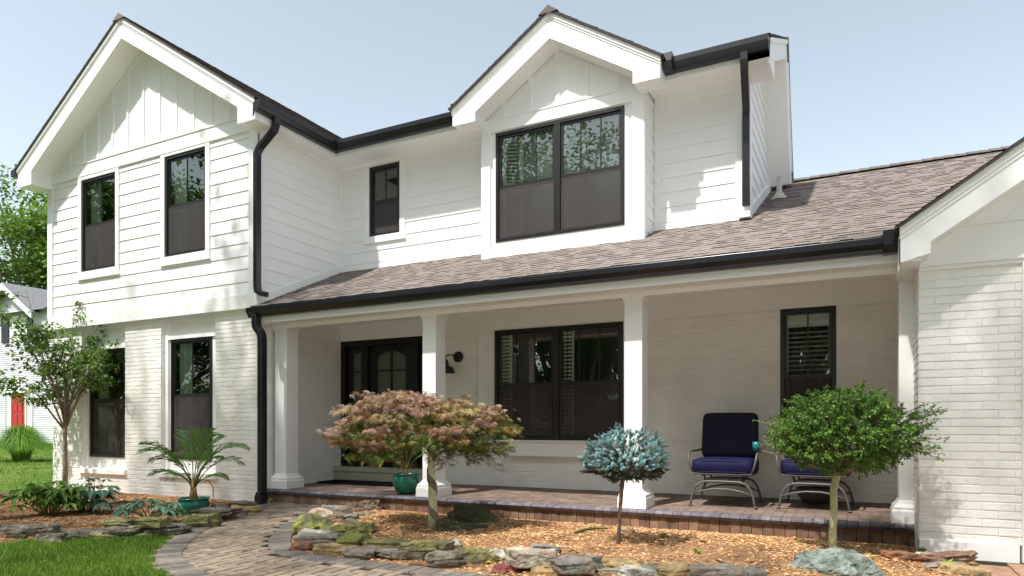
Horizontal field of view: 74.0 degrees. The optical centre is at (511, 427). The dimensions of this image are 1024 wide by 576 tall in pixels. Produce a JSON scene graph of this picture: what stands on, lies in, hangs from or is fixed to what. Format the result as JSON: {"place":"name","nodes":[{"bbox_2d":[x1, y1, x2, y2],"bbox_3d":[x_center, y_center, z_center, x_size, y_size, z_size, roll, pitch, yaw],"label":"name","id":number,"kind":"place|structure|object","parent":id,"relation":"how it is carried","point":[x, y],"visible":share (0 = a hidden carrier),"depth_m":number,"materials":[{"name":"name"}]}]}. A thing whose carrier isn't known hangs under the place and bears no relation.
{"place":"outdoors","nodes":[
{"label":"outdoors","id":0,"kind":"place"},
{"bbox_2d":[0,424,52,461],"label":"ornamental grass","id":1,"kind":"object","parent":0,"point":[18,443],"depth_m":19.21,"materials":[{"name":"plant"}]},
{"bbox_2d":[164,515,411,575],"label":"path base","id":2,"kind":"object","parent":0,"point":[324,564],"visible":0.02,"depth_m":5.92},
{"bbox_2d":[155,502,284,575],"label":"path border","id":3,"kind":"object","parent":2,"relation":"on","point":[171,559],"visible":0.62,"depth_m":5.89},
{"bbox_2d":[191,507,244,516],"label":"flagstone","id":4,"kind":"object","parent":3,"relation":"on","point":[222,511],"visible":0.88,"depth_m":8.10,"materials":[{"name":"stone"}]},
{"bbox_2d":[231,505,261,513],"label":"flagstone","id":5,"kind":"object","parent":3,"relation":"on","point":[252,509],"visible":0.67,"depth_m":8.80,"materials":[{"name":"beige stone"}]},
{"bbox_2d":[230,500,257,505],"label":"flagstone","id":6,"kind":"object","parent":5,"relation":"on","point":[244,503],"visible":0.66,"depth_m":8.94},
{"bbox_2d":[149,503,430,575],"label":"brick path","id":7,"kind":"structure","parent":0,"point":[218,551],"depth_m":5.99,"materials":[{"name":"brick"}]},
{"bbox_2d":[0,445,1021,575],"bbox_3d":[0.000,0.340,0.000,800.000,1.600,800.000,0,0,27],"label":"ground","id":8,"kind":"structure","parent":0,"point":[2,478],"depth_m":15.25,"materials":[{"name":"plant"}]},
{"bbox_2d":[0,161,46,289],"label":"deciduous tree","id":9,"kind":"object","parent":8,"relation":"on","point":[29,269],"visible":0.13,"depth_m":39.68,"materials":[{"name":"green plant"}]},
{"bbox_2d":[0,282,52,442],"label":"neighbour house","id":10,"kind":"structure","parent":8,"relation":"on","point":[12,413],"depth_m":32.01,"materials":[{"name":"grey"}]},
{"bbox_2d":[11,317,25,339],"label":"window","id":11,"kind":"structure","parent":10,"relation":"in","point":[12,330],"depth_m":32.10,"materials":[{"name":"glass"}]},
{"bbox_2d":[12,393,24,427],"bbox_3d":[-23.248,-0.684,32.063,1.165,1.865,0.090,0,0,27],"label":"front door","id":12,"kind":"structure","parent":10,"relation":"in","point":[18,412],"depth_m":32.03,"materials":[{"name":"red paint"}]},
{"bbox_2d":[0,443,52,491],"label":"grass","id":13,"kind":"structure","parent":8,"relation":"on","point":[26,463],"depth_m":16.78,"materials":[{"name":"plant"}]},
{"bbox_2d":[34,532,69,543],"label":"flagstone","id":14,"kind":"object","parent":8,"relation":"on","point":[59,537],"visible":0.83,"depth_m":6.57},
{"bbox_2d":[0,533,177,575],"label":"grass","id":15,"kind":"structure","parent":8,"relation":"on","point":[122,557],"depth_m":5.79,"materials":[{"name":"plant"}]},
{"bbox_2d":[88,531,124,538],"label":"flagstone","id":16,"kind":"object","parent":8,"relation":"on","point":[93,534],"visible":0.4,"depth_m":6.85,"materials":[{"name":"stone"}]},
{"bbox_2d":[0,490,235,542],"bbox_3d":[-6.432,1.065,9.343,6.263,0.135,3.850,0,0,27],"label":"mulch","id":17,"kind":"object","parent":8,"relation":"on","point":[105,510],"visible":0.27,"depth_m":8.14,"materials":[{"name":"wood"}]},
{"bbox_2d":[0,491,26,499],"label":"flagstone","id":18,"kind":"object","parent":17,"relation":"on","point":[3,495],"visible":0.14,"depth_m":9.66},
{"bbox_2d":[5,534,27,538],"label":"flagstone","id":19,"kind":"object","parent":17,"relation":"on","point":[20,536],"visible":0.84,"depth_m":6.73,"materials":[{"name":"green stone"}]},
{"bbox_2d":[0,523,33,534],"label":"flagstone","id":20,"kind":"object","parent":17,"relation":"on","point":[11,529],"visible":0.61,"depth_m":6.85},
{"bbox_2d":[21,522,61,535],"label":"flagstone","id":21,"kind":"object","parent":17,"relation":"on","point":[35,529],"visible":0.88,"depth_m":6.84,"materials":[{"name":"stone"}]},
{"bbox_2d":[0,480,95,515],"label":"leafy plant","id":22,"kind":"object","parent":17,"relation":"on","point":[49,491],"visible":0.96,"depth_m":7.87,"materials":[{"name":"green plant"}]},
{"bbox_2d":[0,290,123,484],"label":"young tree","id":23,"kind":"object","parent":17,"relation":"on","point":[92,362],"visible":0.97,"depth_m":11.60,"materials":[{"name":"green plant"}]},
{"bbox_2d":[61,528,104,536],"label":"flagstone","id":24,"kind":"object","parent":17,"relation":"on","point":[83,531],"visible":0.52,"depth_m":6.94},
{"bbox_2d":[47,483,121,511],"bbox_3d":[-5.141,0.859,8.182,0.832,0.372,0.579,0,0,3],"label":"leafy plant","id":25,"kind":"object","parent":17,"relation":"on","point":[94,497],"visible":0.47,"depth_m":8.12,"materials":[{"name":"green plant"}]},
{"bbox_2d":[78,477,111,490],"bbox_3d":[-6.538,0.912,10.679,0.487,0.261,0.334,0,0,-5],"label":"leafy plant","id":26,"kind":"object","parent":17,"relation":"on","point":[92,486],"visible":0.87,"depth_m":10.65,"materials":[{"name":"green plant"}]},
{"bbox_2d":[96,498,144,507],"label":"flagstone","id":27,"kind":"object","parent":17,"relation":"on","point":[117,503],"visible":0.38,"depth_m":8.80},
{"bbox_2d":[112,498,189,518],"bbox_3d":[-4.133,0.939,7.713,0.893,0.278,0.502,0,0,-3],"label":"leafy plant","id":28,"kind":"object","parent":17,"relation":"on","point":[171,510],"visible":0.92,"depth_m":7.70,"materials":[{"name":"green plant"}]},
{"bbox_2d":[176,496,209,513],"bbox_3d":[-3.936,0.965,8.396,0.380,0.190,0.380,0,0,27],"label":"plant pot","id":29,"kind":"object","parent":17,"relation":"on","point":[188,504],"visible":0.77,"depth_m":8.25,"materials":[{"name":"green ceramic"}]},
{"bbox_2d":[136,428,250,498],"bbox_3d":[-3.963,0.468,8.407,1.233,0.927,1.098,0,0,27],"label":"palm","id":30,"kind":"object","parent":29,"relation":"in","point":[193,482],"visible":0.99,"depth_m":8.37,"materials":[{"name":"green plant"}]},
{"bbox_2d":[210,503,230,507],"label":"flagstone","id":31,"kind":"object","parent":17,"relation":"on","point":[222,505],"visible":0.71,"depth_m":8.49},
{"bbox_2d":[127,532,157,537],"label":"flagstone","id":32,"kind":"object","parent":8,"relation":"on","point":[140,534],"visible":0.38,"depth_m":6.90,"materials":[{"name":"stone"}]},
{"bbox_2d":[101,524,141,534],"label":"flagstone","id":33,"kind":"object","parent":32,"relation":"on","point":[121,530],"visible":0.89,"depth_m":6.85,"materials":[{"name":"stone"}]},
{"bbox_2d":[100,517,136,527],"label":"flagstone","id":34,"kind":"object","parent":33,"relation":"on","point":[114,521],"visible":0.91,"depth_m":6.91,"materials":[{"name":"stone"}]},
{"bbox_2d":[180,513,222,527],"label":"flagstone","id":35,"kind":"object","parent":8,"relation":"on","point":[212,520],"visible":0.81,"depth_m":7.50,"materials":[{"name":"stone"}]},
{"bbox_2d":[268,506,495,575],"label":"path border","id":36,"kind":"object","parent":8,"relation":"on","point":[279,542],"visible":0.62,"depth_m":5.64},
{"bbox_2d":[11,5,1023,562],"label":"house","id":37,"kind":"structure","parent":8,"relation":"on","point":[567,235],"depth_m":9.47,"materials":[{"name":"white"}]},
{"bbox_2d":[77,167,119,280],"bbox_3d":[-6.932,-3.502,12.118,1.164,1.849,0.945,0,0,27],"label":"window","id":38,"kind":"structure","parent":37,"relation":"in","point":[98,193],"depth_m":11.86,"materials":[{"name":"wood"}]},
{"bbox_2d":[90,348,124,457],"bbox_3d":[-6.852,-0.418,12.253,1.200,2.085,0.912,0,0,27],"label":"window","id":39,"kind":"structure","parent":37,"relation":"in","point":[107,410],"depth_m":11.93,"materials":[{"name":"glass"}]},
{"bbox_2d":[159,142,210,266],"bbox_3d":[-4.954,-3.514,11.110,1.164,1.852,0.945,0,0,27],"label":"window","id":40,"kind":"structure","parent":37,"relation":"in","point":[185,174],"depth_m":10.86,"materials":[{"name":"wood"}]},
{"bbox_2d":[171,336,212,459],"bbox_3d":[-4.932,-0.453,11.274,1.170,2.145,0.912,0,0,27],"label":"window","id":41,"kind":"structure","parent":37,"relation":"in","point":[191,358],"depth_m":11.07,"materials":[{"name":"glass"}]},
{"bbox_2d":[317,479,392,485],"bbox_3d":[-2.384,0.883,10.790,1.490,0.026,0.460,0,0,27],"label":"doormat","id":42,"kind":"object","parent":37,"relation":"on","point":[361,482],"visible":0.91,"depth_m":10.68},
{"bbox_2d":[341,336,422,467],"bbox_3d":[-2.016,-0.400,11.205,2.030,2.120,0.167,0,0,27],"label":"front door","id":43,"kind":"structure","parent":37,"relation":"in","point":[377,366],"depth_m":11.32,"materials":[{"name":"black paint"}]},
{"bbox_2d":[363,160,405,244],"bbox_3d":[-1.902,-3.747,11.608,0.849,1.370,0.945,0,0,27],"label":"window","id":44,"kind":"structure","parent":37,"relation":"in","point":[384,184],"depth_m":11.29,"materials":[{"name":"black metal"}]},
{"bbox_2d":[393,472,418,492],"bbox_3d":[-1.452,0.765,9.305,0.363,0.265,0.363,0,0,27],"label":"plant pot","id":45,"kind":"object","parent":37,"relation":"on","point":[405,483],"visible":0.96,"depth_m":9.16,"materials":[{"name":"green ceramic"}]},
{"bbox_2d":[360,435,426,473],"bbox_3d":[-1.547,0.308,9.336,1.139,0.806,1.045,0,0,27],"label":"palm","id":46,"kind":"object","parent":45,"relation":"in","point":[405,470],"visible":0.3,"depth_m":9.27,"materials":[{"name":"green plant"}]},
{"bbox_2d":[445,351,462,373],"bbox_3d":[-0.989,-1.000,10.401,0.304,0.350,0.438,0,0,27],"label":"wall lamp","id":47,"kind":"object","parent":37,"relation":"attached to","point":[457,357],"visible":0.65,"depth_m":10.46,"materials":[{"name":"black metal"}]},
{"bbox_2d":[495,321,622,440],"bbox_3d":[0.837,-0.632,10.191,2.205,1.843,0.912,0,0,27],"label":"window","id":48,"kind":"structure","parent":37,"relation":"in","point":[565,382],"depth_m":9.97,"materials":[{"name":"glass"}]},
{"bbox_2d":[496,105,624,242],"bbox_3d":[0.820,-3.413,9.677,2.102,1.753,0.912,0,0,27],"label":"window","id":49,"kind":"structure","parent":37,"relation":"in","point":[565,201],"depth_m":9.30,"materials":[{"name":"black metal"}]},
{"bbox_2d":[687,412,763,508],"bbox_3d":[2.537,0.363,8.017,0.775,1.078,0.855,0,0,26],"label":"porch chair","id":50,"kind":"object","parent":37,"relation":"on","point":[728,439],"visible":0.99,"depth_m":8.08,"materials":[{"name":"fabric"}]},
{"bbox_2d":[752,442,759,450],"bbox_3d":[2.720,0.215,7.570,0.084,0.100,0.084,0,0,27],"label":"cup","id":51,"kind":"object","parent":50,"relation":"on","point":[756,448],"visible":0.94,"depth_m":7.54,"materials":[{"name":"teal ceramic"}]},
{"bbox_2d":[780,305,835,438],"bbox_3d":[3.820,-0.642,8.709,0.829,1.843,0.912,0,0,27],"label":"window","id":52,"kind":"structure","parent":37,"relation":"in","point":[808,334],"depth_m":8.43,"materials":[{"name":"glass"}]},
{"bbox_2d":[796,486,829,503],"bbox_3d":[3.560,0.805,7.973,0.430,0.190,0.430,0,0,27],"label":"bowl","id":53,"kind":"object","parent":37,"relation":"on","point":[814,498],"visible":0.78,"depth_m":7.83,"materials":[{"name":"brown metal"}]},
{"bbox_2d":[775,413,855,512],"bbox_3d":[3.447,0.363,7.677,0.775,1.078,0.855,0,0,30],"label":"porch chair","id":54,"kind":"object","parent":37,"relation":"on","point":[786,467],"visible":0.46,"depth_m":7.43,"materials":[{"name":"fabric"}]},
{"bbox_2d":[291,509,977,575],"bbox_3d":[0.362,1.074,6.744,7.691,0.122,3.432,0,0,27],"label":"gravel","id":55,"kind":"structure","parent":8,"relation":"on","point":[784,541],"depth_m":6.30,"materials":[{"name":"gravel"}]},
{"bbox_2d":[289,541,313,550],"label":"flagstone","id":56,"kind":"object","parent":55,"relation":"on","point":[302,546],"visible":0.53,"depth_m":6.11,"materials":[{"name":"orange stone"}]},
{"bbox_2d":[292,513,332,534],"bbox_3d":[-2.023,0.986,6.944,0.404,0.232,0.290,0,0,1],"label":"flagstone","id":57,"kind":"object","parent":55,"relation":"on","point":[315,521],"visible":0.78,"depth_m":6.85,"materials":[{"name":"stone"}]},
{"bbox_2d":[298,528,332,533],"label":"flagstone","id":58,"kind":"object","parent":55,"relation":"on","point":[315,531],"visible":0.56,"depth_m":6.52,"materials":[{"name":"stone"}]},
{"bbox_2d":[293,532,342,545],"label":"flagstone","id":59,"kind":"object","parent":55,"relation":"on","point":[314,538],"visible":0.73,"depth_m":6.14,"materials":[{"name":"grey stone"}]},
{"bbox_2d":[308,507,335,516],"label":"flagstone","id":60,"kind":"object","parent":55,"relation":"on","point":[323,512],"visible":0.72,"depth_m":7.93,"materials":[{"name":"beige stone"}]},
{"bbox_2d":[319,524,346,532],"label":"flagstone","id":61,"kind":"object","parent":55,"relation":"on","point":[339,528],"visible":0.68,"depth_m":6.74,"materials":[{"name":"stone"}]},
{"bbox_2d":[312,542,356,556],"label":"flagstone","id":62,"kind":"object","parent":55,"relation":"on","point":[333,549],"visible":0.54,"depth_m":5.90,"materials":[{"name":"beige stone"}]},
{"bbox_2d":[325,513,343,523],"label":"flagstone","id":63,"kind":"object","parent":55,"relation":"on","point":[334,518],"visible":0.71,"depth_m":7.65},
{"bbox_2d":[321,504,351,514],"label":"flagstone","id":64,"kind":"object","parent":55,"relation":"on","point":[339,509],"visible":0.56,"depth_m":8.36,"materials":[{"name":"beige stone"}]},
{"bbox_2d":[341,519,358,522],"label":"flagstone","id":65,"kind":"object","parent":55,"relation":"on","point":[347,520],"visible":0.48,"depth_m":7.57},
{"bbox_2d":[343,513,359,519],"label":"flagstone","id":66,"kind":"object","parent":55,"relation":"on","point":[352,516],"visible":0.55,"depth_m":7.73,"materials":[{"name":"grey stone"}]},
{"bbox_2d":[335,530,370,545],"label":"flagstone","id":67,"kind":"object","parent":55,"relation":"on","point":[351,537],"visible":0.89,"depth_m":6.09,"materials":[{"name":"stone"}]},
{"bbox_2d":[341,545,376,559],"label":"flagstone","id":68,"kind":"object","parent":55,"relation":"on","point":[362,552],"visible":0.95,"depth_m":5.72,"materials":[{"name":"grey stone"}]},
{"bbox_2d":[346,521,376,533],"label":"flagstone","id":69,"kind":"object","parent":55,"relation":"on","point":[365,527],"visible":0.85,"depth_m":6.73,"materials":[{"name":"stone"}]},
{"bbox_2d":[351,506,373,511],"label":"flagstone","id":70,"kind":"object","parent":55,"relation":"on","point":[359,509],"visible":0.61,"depth_m":8.56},
{"bbox_2d":[357,511,376,515],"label":"flagstone","id":71,"kind":"object","parent":55,"relation":"on","point":[362,513],"visible":0.57,"depth_m":8.18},
{"bbox_2d":[358,500,380,505],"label":"flagstone","id":72,"kind":"object","parent":55,"relation":"on","point":[373,502],"visible":0.86,"depth_m":9.03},
{"bbox_2d":[359,504,379,509],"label":"flagstone","id":73,"kind":"object","parent":55,"relation":"on","point":[374,506],"visible":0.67,"depth_m":8.88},
{"bbox_2d":[361,538,409,546],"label":"flagstone","id":74,"kind":"object","parent":55,"relation":"on","point":[387,542],"visible":0.57,"depth_m":6.02,"materials":[{"name":"stone"}]},
{"bbox_2d":[375,546,425,559],"bbox_3d":[-0.899,1.058,5.717,0.568,0.087,0.177,0,0,11],"label":"flagstone","id":75,"kind":"object","parent":55,"relation":"on","point":[389,552],"visible":0.63,"depth_m":5.65,"materials":[{"name":"stone"}]},
{"bbox_2d":[397,539,454,553],"bbox_3d":[-0.719,1.001,5.707,0.481,0.104,0.186,0,0,2],"label":"flagstone","id":76,"kind":"object","parent":75,"relation":"on","point":[426,546],"visible":0.94,"depth_m":5.66,"materials":[{"name":"stone"}]},
{"bbox_2d":[314,390,524,528],"bbox_3d":[-0.954,0.359,7.235,2.272,1.546,2.025,0,0,27],"label":"japanese maple","id":77,"kind":"object","parent":55,"relation":"on","point":[432,425],"visible":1,"depth_m":6.80,"materials":[{"name":"pink plant"}]},
{"bbox_2d":[409,561,489,568],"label":"flagstone","id":78,"kind":"object","parent":55,"relation":"on","point":[422,563],"visible":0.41,"depth_m":5.37,"materials":[{"name":"orange stone"}]},
{"bbox_2d":[424,550,467,566],"bbox_3d":[-0.491,1.047,5.440,0.415,0.114,0.206,0,0,2],"label":"flagstone","id":79,"kind":"object","parent":78,"relation":"on","point":[453,558],"visible":0.88,"depth_m":5.37,"materials":[{"name":"stone"}]},
{"bbox_2d":[453,539,462,547],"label":"flagstone","id":80,"kind":"object","parent":55,"relation":"on","point":[458,543],"visible":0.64,"depth_m":6.00,"materials":[{"name":"stone"}]},
{"bbox_2d":[437,519,487,532],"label":"flagstone","id":81,"kind":"object","parent":55,"relation":"on","point":[444,525],"visible":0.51,"depth_m":7.03,"materials":[{"name":"green stone"}]},
{"bbox_2d":[7,498,932,575],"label":"fallen leaves","id":82,"kind":"object","parent":55,"relation":"on","point":[799,540],"visible":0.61,"depth_m":6.24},
{"bbox_2d":[447,503,500,522],"bbox_3d":[-0.417,1.010,7.666,0.637,0.266,0.398,0,0,-5],"label":"flagstone","id":83,"kind":"object","parent":55,"relation":"on","point":[468,513],"visible":0.79,"depth_m":7.57,"materials":[{"name":"green stone"}]},
{"bbox_2d":[458,546,500,564],"bbox_3d":[-0.262,1.040,5.478,0.375,0.160,0.167,0,0,6],"label":"flagstone","id":84,"kind":"object","parent":55,"relation":"on","point":[479,556],"visible":0.81,"depth_m":5.42,"materials":[{"name":"stone"}]},
{"bbox_2d":[489,549,504,557],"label":"flagstone","id":85,"kind":"object","parent":55,"relation":"on","point":[500,553],"visible":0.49,"depth_m":5.47,"materials":[{"name":"stone"}]},
{"bbox_2d":[492,563,527,571],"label":"flagstone","id":86,"kind":"object","parent":55,"relation":"on","point":[499,567],"visible":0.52,"depth_m":5.21,"materials":[{"name":"red stone"}]},
{"bbox_2d":[500,547,557,568],"bbox_3d":[0.131,1.001,5.226,0.458,0.142,0.204,0,0,2],"label":"flagstone","id":87,"kind":"object","parent":86,"relation":"on","point":[521,557],"visible":0.89,"depth_m":5.14,"materials":[{"name":"grey stone"}]},
{"bbox_2d":[530,565,555,574],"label":"flagstone","id":88,"kind":"object","parent":55,"relation":"on","point":[543,569],"visible":0.57,"depth_m":5.11,"materials":[{"name":"beige stone"}]},
{"bbox_2d":[530,543,560,553],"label":"flagstone","id":89,"kind":"object","parent":55,"relation":"on","point":[543,546],"visible":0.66,"depth_m":5.61,"materials":[{"name":"grey stone"}]},
{"bbox_2d":[550,554,603,575],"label":"flagstone","id":90,"kind":"object","parent":55,"relation":"on","point":[574,564],"visible":0.98,"depth_m":4.99,"materials":[{"name":"grey stone"}]},
{"bbox_2d":[574,526,607,532],"bbox_3d":[0.762,1.025,6.790,0.443,0.031,0.124,0,0,-35],"label":"stick","id":91,"kind":"object","parent":55,"relation":"on","point":[585,529],"visible":1,"depth_m":6.83,"materials":[{"name":"wood"}]},
{"bbox_2d":[596,566,618,573],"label":"flagstone","id":92,"kind":"object","parent":55,"relation":"on","point":[608,570],"visible":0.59,"depth_m":5.07,"materials":[{"name":"grey stone"}]},
{"bbox_2d":[602,558,640,567],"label":"flagstone","id":93,"kind":"object","parent":55,"relation":"on","point":[612,562],"visible":0.75,"depth_m":5.21,"materials":[{"name":"beige stone"}]},
{"bbox_2d":[578,424,670,544],"bbox_3d":[1.033,0.532,6.167,0.856,1.159,0.832,0,0,27],"label":"blue spruce","id":94,"kind":"object","parent":55,"relation":"on","point":[625,465],"visible":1,"depth_m":6.03,"materials":[{"name":"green plant"}]},
{"bbox_2d":[621,526,634,531],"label":"flagstone","id":95,"kind":"object","parent":55,"relation":"on","point":[628,528],"visible":0.88,"depth_m":6.85,"materials":[{"name":"beige stone"}]},
{"bbox_2d":[617,564,658,575],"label":"flagstone","id":96,"kind":"object","parent":55,"relation":"on","point":[627,570],"visible":0.99,"depth_m":5.00,"materials":[{"name":"stone"}]},
{"bbox_2d":[640,563,658,571],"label":"flagstone","id":97,"kind":"object","parent":55,"relation":"on","point":[649,566],"visible":0.37,"depth_m":5.08,"materials":[{"name":"grey stone"}]},
{"bbox_2d":[656,561,690,575],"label":"flagstone","id":98,"kind":"object","parent":55,"relation":"on","point":[675,568],"visible":0.87,"depth_m":4.97,"materials":[{"name":"beige stone"}]},
{"bbox_2d":[690,563,747,575],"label":"flagstone","id":99,"kind":"object","parent":55,"relation":"on","point":[729,569],"visible":1,"depth_m":4.86,"materials":[{"name":"grey stone"}]},
{"bbox_2d":[742,564,766,575],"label":"flagstone","id":100,"kind":"object","parent":55,"relation":"on","point":[755,570],"visible":0.75,"depth_m":4.90,"materials":[{"name":"grey stone"}]},
{"bbox_2d":[789,546,885,575],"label":"boulder","id":101,"kind":"object","parent":55,"relation":"on","point":[835,560],"visible":0.94,"depth_m":5.04,"materials":[{"name":"stone"}]},
{"bbox_2d":[752,380,949,547],"bbox_3d":[2.827,0.340,5.785,1.518,1.480,1.230,0,0,27],"label":"standard tree","id":102,"kind":"object","parent":55,"relation":"on","point":[817,445],"visible":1,"depth_m":5.56,"materials":[{"name":"green plant"}]},
{"bbox_2d":[880,550,922,560],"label":"flagstone","id":103,"kind":"object","parent":55,"relation":"on","point":[900,555],"visible":0.98,"depth_m":5.44,"materials":[{"name":"orange stone"}]},
{"bbox_2d":[924,561,965,569],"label":"flagstone","id":104,"kind":"object","parent":55,"relation":"on","point":[930,565],"visible":0.41,"depth_m":5.23,"materials":[{"name":"beige stone"}]},
{"bbox_2d":[920,550,977,562],"bbox_3d":[3.520,1.030,5.436,0.475,0.084,0.201,0,0,-8],"label":"flagstone","id":105,"kind":"object","parent":55,"relation":"on","point":[965,556],"visible":0.91,"depth_m":5.38,"materials":[{"name":"stone"}]},
{"bbox_2d":[936,563,992,575],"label":"flagstone","id":106,"kind":"object","parent":55,"relation":"on","point":[963,569],"visible":0.94,"depth_m":5.00,"materials":[{"name":"beige stone"}]},
{"bbox_2d":[0,0,1023,286],"label":"sky","id":107,"kind":"structure","parent":0,"point":[873,82],"materials":[{"name":"blue"}]},
{"bbox_2d":[968,563,1023,575],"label":"garage walk","id":108,"kind":"structure","parent":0,"point":[1012,569],"depth_m":5.31,"materials":[{"name":"concrete"}]},
{"bbox_2d":[974,560,1023,566],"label":"driveway","id":109,"kind":"structure","parent":0,"point":[991,563],"depth_m":5.61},
{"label":"flagstone","id":110,"kind":"object","parent":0,"visible":0},
{"bbox_2d":[142,523,191,533],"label":"flagstone","id":111,"kind":"object","parent":110,"relation":"on","point":[175,528],"visible":0.63,"depth_m":6.99,"materials":[{"name":"stone"}]},
{"bbox_2d":[135,515,170,527],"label":"flagstone","id":112,"kind":"object","parent":111,"relation":"on","point":[152,522],"visible":0.98,"depth_m":6.93,"materials":[{"name":"stone"}]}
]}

